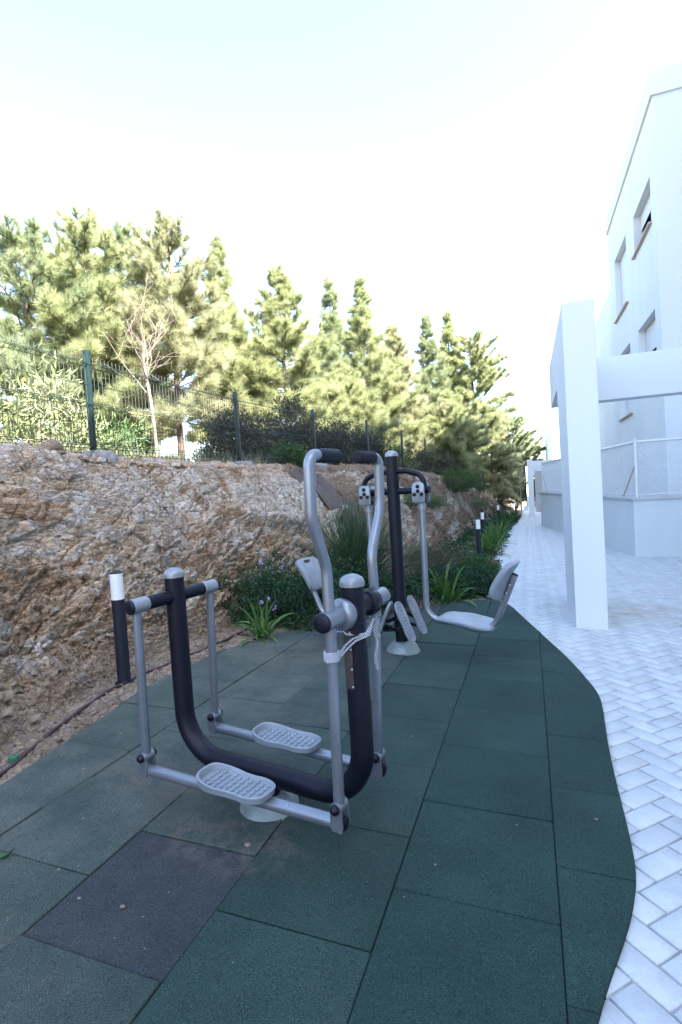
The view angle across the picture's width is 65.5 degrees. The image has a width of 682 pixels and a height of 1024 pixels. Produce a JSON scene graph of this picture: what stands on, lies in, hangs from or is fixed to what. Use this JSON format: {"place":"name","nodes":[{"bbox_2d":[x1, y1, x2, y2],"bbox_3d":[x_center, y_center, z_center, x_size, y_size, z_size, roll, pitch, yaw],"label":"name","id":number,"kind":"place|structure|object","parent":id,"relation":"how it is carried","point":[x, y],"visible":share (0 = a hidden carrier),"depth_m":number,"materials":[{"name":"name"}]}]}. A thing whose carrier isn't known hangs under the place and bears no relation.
{"place":"outdoors","nodes":[
{"label":"outdoors","id":0,"kind":"place"},
{"bbox_2d":[0,441,522,784],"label":"rocky bank","id":1,"kind":"structure","parent":0,"point":[18,530],"depth_m":4.40,"materials":[{"name":"brown stone"}]},
{"bbox_2d":[34,439,66,455],"bbox_3d":[-2.543,-0.539,4.637,0.162,0.193,0.297,-3,2,20],"label":"boulder","id":2,"kind":"object","parent":1,"relation":"on","point":[52,445],"visible":0.56,"depth_m":4.59,"materials":[{"name":"beige stone"}]},
{"bbox_2d":[0,210,137,442],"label":"pine tree","id":3,"kind":"object","parent":1,"relation":"on","point":[20,240],"visible":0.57,"depth_m":10.76,"materials":[{"name":"green plant"}]},
{"bbox_2d":[0,337,146,456],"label":"oleander shrub","id":4,"kind":"object","parent":1,"relation":"on","point":[33,433],"visible":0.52,"depth_m":6.14,"materials":[{"name":"green plant"}]},
{"bbox_2d":[0,202,170,442],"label":"pine tree","id":5,"kind":"object","parent":1,"relation":"on","point":[83,237],"visible":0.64,"depth_m":11.27,"materials":[{"name":"green plant"}]},
{"bbox_2d":[62,404,163,458],"bbox_3d":[-2.993,-0.923,6.926,1.397,0.988,1.308,-5,3,-40],"label":"oleander shrub","id":6,"kind":"object","parent":1,"relation":"on","point":[106,434],"visible":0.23,"depth_m":6.82,"materials":[{"name":"green plant"}]},
{"bbox_2d":[109,571,134,685],"bbox_3d":[-1.504,0.800,3.616,0.130,0.785,0.130,-3,2,20],"label":"bollard light","id":7,"kind":"object","parent":1,"relation":"on","point":[120,628],"visible":0.9,"depth_m":3.58,"materials":[{"name":"black metal"}]},
{"bbox_2d":[57,304,187,458],"bbox_3d":[-6.766,-3.106,15.747,5.028,6.574,4.727,-3,2,20],"label":"pine tree","id":8,"kind":"object","parent":1,"relation":"on","point":[148,438],"visible":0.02,"depth_m":15.47,"materials":[{"name":"green plant"}]},
{"bbox_2d":[65,218,185,454],"bbox_3d":[-5.402,-3.893,13.688,3.655,7.402,3.659,-2,3,39],"label":"pine tree","id":9,"kind":"object","parent":1,"relation":"on","point":[122,235],"visible":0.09,"depth_m":13.39,"materials":[{"name":"green plant"}]},
{"bbox_2d":[0,626,254,776],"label":"irrigation pipe","id":10,"kind":"object","parent":1,"relation":"on","point":[14,759],"visible":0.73,"depth_m":2.99,"materials":[{"name":"brown plastic"}]},
{"bbox_2d":[101,273,186,456],"bbox_3d":[-3.328,-2.315,9.087,1.424,3.846,1.734,-4,2,-18],"label":"bare tree","id":11,"kind":"object","parent":1,"relation":"on","point":[144,350],"visible":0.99,"depth_m":8.99,"materials":[{"name":"brown plant"}]},
{"bbox_2d":[99,205,235,460],"bbox_3d":[-3.827,-3.570,12.160,3.140,6.225,3.458,-3,2,20],"label":"pine tree","id":12,"kind":"object","parent":1,"relation":"on","point":[180,336],"visible":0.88,"depth_m":11.54,"materials":[{"name":"green plant"}]},
{"bbox_2d":[184,393,273,462],"bbox_3d":[-2.050,-1.385,9.631,1.719,1.503,1.925,-4,2,-15],"label":"dark shrub","id":13,"kind":"object","parent":1,"relation":"on","point":[229,435],"visible":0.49,"depth_m":9.33,"materials":[{"name":"green plant"}]},
{"bbox_2d":[183,233,280,458],"bbox_3d":[-3.038,-4.107,14.492,3.029,7.171,3.398,-4,2,-11],"label":"pine tree","id":14,"kind":"object","parent":1,"relation":"on","point":[237,378],"visible":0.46,"depth_m":14.30,"materials":[{"name":"green plant"}]},
{"bbox_2d":[0,449,472,779],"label":"shale chips","id":15,"kind":"object","parent":1,"relation":"on","point":[32,669],"visible":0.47,"depth_m":3.83,"materials":[{"name":"brown stone"}]},
{"bbox_2d":[0,335,484,492],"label":"wire fence","id":16,"kind":"object","parent":1,"relation":"on","point":[93,445],"visible":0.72,"depth_m":6.63,"materials":[{"name":"green metal"}]},
{"bbox_2d":[208,382,283,428],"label":"pine tree","id":17,"kind":"object","parent":1,"relation":"on","point":[281,393],"depth_m":17.80,"materials":[{"name":"green plant"}]},
{"bbox_2d":[0,428,492,497],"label":"undergrowth","id":18,"kind":"object","parent":1,"relation":"on","point":[183,457],"visible":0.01,"depth_m":7.09,"materials":[{"name":"green plant"}]},
{"bbox_2d":[231,593,292,647],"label":"lily plant","id":19,"kind":"object","parent":1,"relation":"on","point":[263,623],"visible":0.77,"depth_m":4.69,"materials":[{"name":"green plant"}]},
{"bbox_2d":[221,544,322,632],"bbox_3d":[-0.759,0.763,5.436,1.295,0.835,1.330,-3,2,20],"label":"groundcover shrub","id":20,"kind":"object","parent":1,"relation":"on","point":[267,582],"visible":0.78,"depth_m":5.27,"materials":[{"name":"green plant"}]},
{"bbox_2d":[227,386,321,463],"bbox_3d":[-1.452,-1.624,10.598,2.595,1.778,2.737,-3,2,20],"label":"dark shrub","id":21,"kind":"object","parent":1,"relation":"on","point":[292,406],"visible":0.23,"depth_m":10.60,"materials":[{"name":"green plant"}]},
{"bbox_2d":[263,434,313,466],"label":"green shrub","id":22,"kind":"object","parent":1,"relation":"on","point":[299,459],"visible":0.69,"depth_m":9.44,"materials":[{"name":"green plant"}]},
{"bbox_2d":[220,262,357,458],"bbox_3d":[-1.684,-4.002,15.254,4.077,6.368,4.156,-3,2,20],"label":"pine tree","id":23,"kind":"object","parent":1,"relation":"on","point":[277,330],"visible":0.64,"depth_m":14.59,"materials":[{"name":"green plant"}]},
{"bbox_2d":[264,409,351,464],"bbox_3d":[-0.812,-1.636,12.061,2.364,1.549,2.430,-3,2,20],"label":"dark shrub","id":24,"kind":"object","parent":1,"relation":"on","point":[324,432],"visible":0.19,"depth_m":11.80,"materials":[{"name":"green plant"}]},
{"bbox_2d":[271,543,390,620],"bbox_3d":[-0.186,0.760,5.529,1.187,0.809,1.340,-5,3,-42],"label":"groundcover shrub","id":25,"kind":"object","parent":1,"relation":"on","point":[336,579],"visible":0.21,"depth_m":5.40,"materials":[{"name":"green plant"}]},
{"bbox_2d":[305,407,364,464],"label":"dark shrub","id":26,"kind":"object","parent":1,"relation":"on","point":[347,437],"visible":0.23,"depth_m":12.53,"materials":[{"name":"green plant"}]},
{"bbox_2d":[307,275,364,412],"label":"pine tree","id":27,"kind":"object","parent":1,"relation":"on","point":[330,322],"visible":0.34,"depth_m":19.68,"materials":[{"name":"green plant"}]},
{"bbox_2d":[290,468,381,546],"bbox_3d":[-0.134,-0.048,8.798,1.634,1.479,0.854,-2,3,39],"label":"geotextile strip","id":28,"kind":"object","parent":1,"relation":"on","point":[326,488],"visible":0.37,"depth_m":8.83,"materials":[{"name":"fabric"}]},
{"bbox_2d":[304,360,404,455],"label":"pine tree","id":29,"kind":"object","parent":1,"relation":"on","point":[353,396],"visible":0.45,"depth_m":16.72,"materials":[{"name":"green plant"}]},
{"bbox_2d":[270,491,451,612],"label":"fountain grass","id":30,"kind":"object","parent":1,"relation":"on","point":[355,540],"depth_m":6.13,"materials":[{"name":"green plant"}]},
{"bbox_2d":[218,507,520,630],"bbox_3d":[3.641,0.310,15.167,2.661,1.328,22.134,-3,2,20],"label":"creeping cover","id":31,"kind":"object","parent":1,"relation":"on","point":[467,534],"visible":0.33,"depth_m":6.25,"materials":[{"name":"green plant"}]},
{"bbox_2d":[339,418,402,467],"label":"dark shrub","id":32,"kind":"object","parent":1,"relation":"on","point":[358,448],"visible":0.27,"depth_m":14.01,"materials":[{"name":"green plant"}]},
{"bbox_2d":[356,480,386,495],"bbox_3d":[0.593,-0.462,10.125,0.863,0.413,1.101,-3,2,20],"label":"weed patch","id":33,"kind":"object","parent":1,"relation":"on","point":[370,484],"visible":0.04,"depth_m":10.14,"materials":[{"name":"green plant"}]},
{"bbox_2d":[338,561,422,614],"bbox_3d":[0.401,0.809,5.839,1.114,0.656,1.140,-3,2,20],"label":"groundcover shrub","id":34,"kind":"object","parent":1,"relation":"on","point":[388,584],"visible":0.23,"depth_m":5.81,"materials":[{"name":"green plant"}]},
{"bbox_2d":[334,275,429,457],"bbox_3d":[0.797,-4.982,20.396,4.922,8.397,4.472,-6,3,-43],"label":"pine tree","id":35,"kind":"object","parent":1,"relation":"on","point":[371,363],"visible":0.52,"depth_m":20.05,"materials":[{"name":"green plant"}]},
{"bbox_2d":[299,466,494,555],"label":"dry grass","id":36,"kind":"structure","parent":1,"relation":"on","point":[446,533],"depth_m":12.37,"materials":[{"name":"plant"}]},
{"bbox_2d":[383,436,420,468],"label":"bush","id":37,"kind":"object","parent":1,"relation":"on","point":[407,459],"visible":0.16,"depth_m":15.75,"materials":[{"name":"green plant"}]},
{"bbox_2d":[366,322,449,464],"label":"pine tree","id":38,"kind":"object","parent":1,"relation":"on","point":[396,344],"visible":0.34,"depth_m":21.21,"materials":[{"name":"green plant"}]},
{"bbox_2d":[401,494,425,505],"bbox_3d":[1.491,-0.306,11.604,0.966,0.387,1.110,-3,2,20],"label":"weed patch","id":39,"kind":"object","parent":1,"relation":"on","point":[407,502],"visible":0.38,"depth_m":11.34,"materials":[{"name":"green plant"}]},
{"bbox_2d":[404,445,440,472],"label":"bush","id":40,"kind":"object","parent":1,"relation":"on","point":[425,464],"visible":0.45,"depth_m":17.08,"materials":[{"name":"green plant"}]},
{"bbox_2d":[406,537,454,566],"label":"dry shrub","id":41,"kind":"object","parent":1,"relation":"on","point":[430,549],"visible":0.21,"depth_m":8.95,"materials":[{"name":"green plant"}]},
{"bbox_2d":[389,533,479,581],"bbox_3d":[1.249,0.676,7.656,1.521,0.761,1.462,-3,2,20],"label":"dry shrub","id":42,"kind":"object","parent":1,"relation":"on","point":[438,556],"visible":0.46,"depth_m":7.71,"materials":[{"name":"plant"}]},
{"bbox_2d":[426,493,448,507],"bbox_3d":[2.216,-0.275,13.021,0.905,0.428,1.055,-3,2,20],"label":"weed patch","id":43,"kind":"object","parent":1,"relation":"on","point":[432,502],"visible":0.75,"depth_m":12.88,"materials":[{"name":"green plant"}]},
{"bbox_2d":[408,314,473,431],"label":"pine tree","id":44,"kind":"object","parent":1,"relation":"on","point":[430,371],"visible":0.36,"depth_m":25.34,"materials":[{"name":"green plant"}]},
{"bbox_2d":[406,554,485,602],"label":"groundcover shrub","id":45,"kind":"object","parent":1,"relation":"on","point":[450,578],"visible":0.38,"depth_m":6.36,"materials":[{"name":"green plant"}]},
{"bbox_2d":[430,453,461,477],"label":"bush","id":46,"kind":"object","parent":1,"relation":"on","point":[446,464],"visible":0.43,"depth_m":19.03,"materials":[{"name":"green plant"}]},
{"bbox_2d":[411,560,485,606],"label":"lily plant","id":47,"kind":"object","parent":1,"relation":"on","point":[445,587],"visible":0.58,"depth_m":6.06,"materials":[{"name":"green plant"}]},
{"bbox_2d":[420,388,493,488],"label":"pine tree","id":48,"kind":"object","parent":1,"relation":"on","point":[454,435],"visible":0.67,"depth_m":22.07,"materials":[{"name":"green plant"}]},
{"bbox_2d":[435,465,484,490],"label":"fern shrub","id":49,"kind":"object","parent":1,"relation":"on","point":[464,481],"visible":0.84,"depth_m":16.14,"materials":[{"name":"green plant"}]},
{"bbox_2d":[449,485,470,492],"bbox_3d":[3.581,-0.804,16.680,1.036,0.493,1.470,-3,2,20],"label":"weed patch","id":50,"kind":"object","parent":1,"relation":"on","point":[464,490],"visible":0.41,"depth_m":16.46,"materials":[{"name":"green plant"}]},
{"bbox_2d":[428,309,501,476],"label":"pine tree","id":51,"kind":"object","parent":1,"relation":"on","point":[447,337],"visible":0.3,"depth_m":26.51,"materials":[{"name":"green plant"}]},
{"bbox_2d":[448,558,498,598],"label":"groundcover shrub","id":52,"kind":"object","parent":1,"relation":"on","point":[482,577],"visible":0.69,"depth_m":6.51,"materials":[{"name":"green plant"}]},
{"bbox_2d":[446,549,505,576],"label":"groundcover shrub","id":53,"kind":"object","parent":1,"relation":"on","point":[485,561],"visible":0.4,"depth_m":7.95,"materials":[{"name":"green plant"}]},
{"bbox_2d":[434,329,520,487],"bbox_3d":[6.772,-4.984,26.850,4.146,8.625,5.010,-2,2,33],"label":"pine tree","id":54,"kind":"object","parent":1,"relation":"on","point":[486,370],"visible":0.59,"depth_m":26.10,"materials":[{"name":"green plant"}]},
{"bbox_2d":[475,519,481,553],"bbox_3d":[2.585,0.521,9.952,0.130,0.780,0.130,-3,2,20],"label":"bollard light","id":55,"kind":"object","parent":1,"relation":"on","point":[478,536],"visible":0.67,"depth_m":9.92,"materials":[{"name":"black metal"}]},
{"bbox_2d":[471,500,486,507],"bbox_3d":[4.763,-0.297,18.954,0.977,0.389,1.452,-3,2,20],"label":"weed patch","id":56,"kind":"object","parent":1,"relation":"on","point":[480,503],"visible":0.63,"depth_m":18.96,"materials":[{"name":"green plant"}]},
{"bbox_2d":[475,477,486,491],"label":"bush","id":57,"kind":"object","parent":1,"relation":"on","point":[483,483],"visible":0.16,"depth_m":23.68,"materials":[{"name":"green plant"}]},
{"bbox_2d":[480,512,484,533],"bbox_3d":[3.642,0.390,13.607,0.130,0.780,0.130,-3,2,20],"label":"bollard light","id":58,"kind":"object","parent":1,"relation":"on","point":[482,522],"visible":0.58,"depth_m":13.57,"materials":[{"name":"black metal"}]},
{"bbox_2d":[472,521,516,545],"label":"lily plant","id":59,"kind":"object","parent":1,"relation":"on","point":[496,533],"visible":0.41,"depth_m":12.15,"materials":[{"name":"green plant"}]},
{"bbox_2d":[473,526,519,555],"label":"lily plant","id":60,"kind":"object","parent":1,"relation":"on","point":[486,542],"visible":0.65,"depth_m":10.51,"materials":[{"name":"green plant"}]},
{"bbox_2d":[471,423,527,506],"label":"pine tree","id":61,"kind":"object","parent":1,"relation":"on","point":[501,484],"visible":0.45,"depth_m":29.61,"materials":[{"name":"green plant"}]},
{"bbox_2d":[487,517,514,534],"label":"lily plant","id":62,"kind":"object","parent":1,"relation":"on","point":[503,528],"visible":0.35,"depth_m":15.00,"materials":[{"name":"green plant"}]},
{"bbox_2d":[489,512,513,526],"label":"edge plant","id":63,"kind":"object","parent":1,"relation":"on","point":[500,520],"visible":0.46,"depth_m":17.77,"materials":[{"name":"green plant"}]},
{"bbox_2d":[492,493,514,510],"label":"bush","id":64,"kind":"object","parent":1,"relation":"on","point":[502,502],"visible":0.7,"depth_m":25.90,"materials":[{"name":"green plant"}]},
{"bbox_2d":[503,508,519,521],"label":"edge plant","id":65,"kind":"object","parent":1,"relation":"on","point":[509,516],"visible":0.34,"depth_m":20.51,"materials":[{"name":"green plant"}]},
{"bbox_2d":[502,506,521,516],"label":"edge plant","id":66,"kind":"object","parent":1,"relation":"on","point":[515,513],"visible":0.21,"depth_m":23.35,"materials":[{"name":"green plant"}]},
{"bbox_2d":[0,0,681,483],"label":"sky","id":67,"kind":"structure","parent":0,"point":[465,158],"materials":[{"name":"white"}]},
{"bbox_2d":[507,498,525,509],"bbox_3d":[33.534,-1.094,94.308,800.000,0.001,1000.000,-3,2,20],"label":"ground","id":68,"kind":"structure","parent":0,"point":[523,505],"depth_m":97.25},
{"bbox_2d":[490,412,545,507],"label":"pine tree","id":69,"kind":"object","parent":68,"relation":"on","point":[530,448],"visible":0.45,"depth_m":41.66,"materials":[{"name":"green plant"}]},
{"bbox_2d":[486,506,681,1023],"bbox_3d":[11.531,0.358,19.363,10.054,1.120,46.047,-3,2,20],"label":"path","id":70,"kind":"structure","parent":0,"point":[628,657],"depth_m":3.08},
{"bbox_2d":[0,599,635,1023],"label":"rubber mat","id":71,"kind":"object","parent":70,"relation":"on","point":[280,923],"visible":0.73,"depth_m":1.79,"materials":[{"name":"rubber"}]},
{"bbox_2d":[0,847,14,857],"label":"fallen leaf","id":72,"kind":"object","parent":71,"relation":"on","point":[4,854],"visible":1,"depth_m":1.86,"materials":[{"name":"green plant"}]},
{"bbox_2d":[124,448,390,833],"bbox_3d":[-0.321,0.491,2.118,1.006,1.397,0.568,-2,3,31],"label":"cross trainer","id":73,"kind":"object","parent":71,"relation":"on","point":[259,790],"visible":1,"depth_m":2.02,"materials":[{"name":"metal"}]},
{"bbox_2d":[323,610,380,669],"bbox_3d":[0.061,0.497,1.882,0.109,0.228,0.402,-2,3,31],"label":"tied cord","id":74,"kind":"object","parent":73,"relation":"attached to","point":[333,657],"visible":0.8,"depth_m":1.83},
{"bbox_2d":[6,637,597,962],"bbox_3d":[-0.012,1.138,2.867,2.424,0.108,3.326,-3,2,20],"label":"scattered grit","id":75,"kind":"object","parent":71,"relation":"on","point":[247,844],"visible":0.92,"depth_m":1.88,"materials":[{"name":"beige gravel"}]},
{"bbox_2d":[295,450,519,655],"bbox_3d":[0.441,0.312,4.166,1.849,1.589,0.347,-2,2,31],"label":"pendulum machine","id":76,"kind":"object","parent":71,"relation":"on","point":[500,589],"visible":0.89,"depth_m":4.10,"materials":[{"name":"metal"}]},
{"bbox_2d":[526,466,533,510],"bbox_3d":[12.958,-1.402,33.356,2.400,3.040,2.580,-3,2,20],"label":"pergola frame","id":77,"kind":"object","parent":70,"relation":"on","point":[527,489],"visible":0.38,"depth_m":32.53,"materials":[{"name":"white paint"}]},
{"bbox_2d":[527,459,560,515],"bbox_3d":[10.640,-1.138,26.542,2.400,3.040,2.580,-3,2,20],"label":"pergola frame","id":78,"kind":"object","parent":70,"relation":"on","point":[533,466],"visible":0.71,"depth_m":25.70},
{"bbox_2d":[534,470,561,511],"bbox_3d":[12.079,-1.192,30.753,1.570,2.620,0.130,-3,2,20],"label":"service screen","id":79,"kind":"object","parent":70,"relation":"on","point":[538,481],"visible":0.16,"depth_m":30.91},
{"bbox_2d":[545,426,559,459],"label":"building","id":80,"kind":"structure","parent":70,"relation":"on","point":[552,445],"depth_m":31.62,"materials":[{"name":"white paint"}]},
{"bbox_2d":[539,488,681,556],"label":"terrace wall","id":81,"kind":"structure","parent":70,"relation":"on","point":[645,526],"depth_m":9.57,"materials":[{"name":"white paint"}]},
{"bbox_2d":[541,437,681,496],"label":"chain link fence","id":82,"kind":"object","parent":81,"relation":"on","point":[547,476],"visible":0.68,"depth_m":10.13,"materials":[{"name":"white metal"}]},
{"bbox_2d":[549,298,681,629],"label":"pergola frame","id":83,"kind":"object","parent":70,"relation":"on","point":[585,381],"visible":0.86,"depth_m":4.71,"materials":[{"name":"white paint"}]},
{"bbox_2d":[595,62,681,496],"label":"apartment building","id":84,"kind":"structure","parent":70,"relation":"on","point":[641,311],"depth_m":12.61,"materials":[{"name":"white paint"}]},
{"bbox_2d":[614,249,628,323],"bbox_3d":[8.512,-6.945,15.933,0.337,1.915,2.190,-3,2,20],"label":"window","id":85,"kind":"structure","parent":84,"relation":"in","point":[623,263],"depth_m":16.28,"materials":[{"name":"white glass"}]},
{"bbox_2d":[618,351,632,421],"bbox_3d":[8.704,-3.878,16.045,0.337,2.025,2.190,-3,2,20],"label":"window","id":86,"kind":"structure","parent":84,"relation":"in","point":[629,405],"depth_m":16.37,"materials":[{"name":"white glass"}]},
{"bbox_2d":[631,195,651,259],"bbox_3d":[7.434,-7.123,12.931,0.337,1.065,2.140,-3,2,20],"label":"window","id":87,"kind":"structure","parent":84,"relation":"in","point":[646,222],"depth_m":13.17,"materials":[{"name":"white glass"}]},
{"bbox_2d":[646,319,656,351],"bbox_3d":[7.720,-4.231,12.973,0.088,0.928,1.946,-3,2,20],"label":"window","id":88,"kind":"structure","parent":84,"relation":"in","point":[651,330],"depth_m":13.31,"materials":[{"name":"white glass"}]}
]}

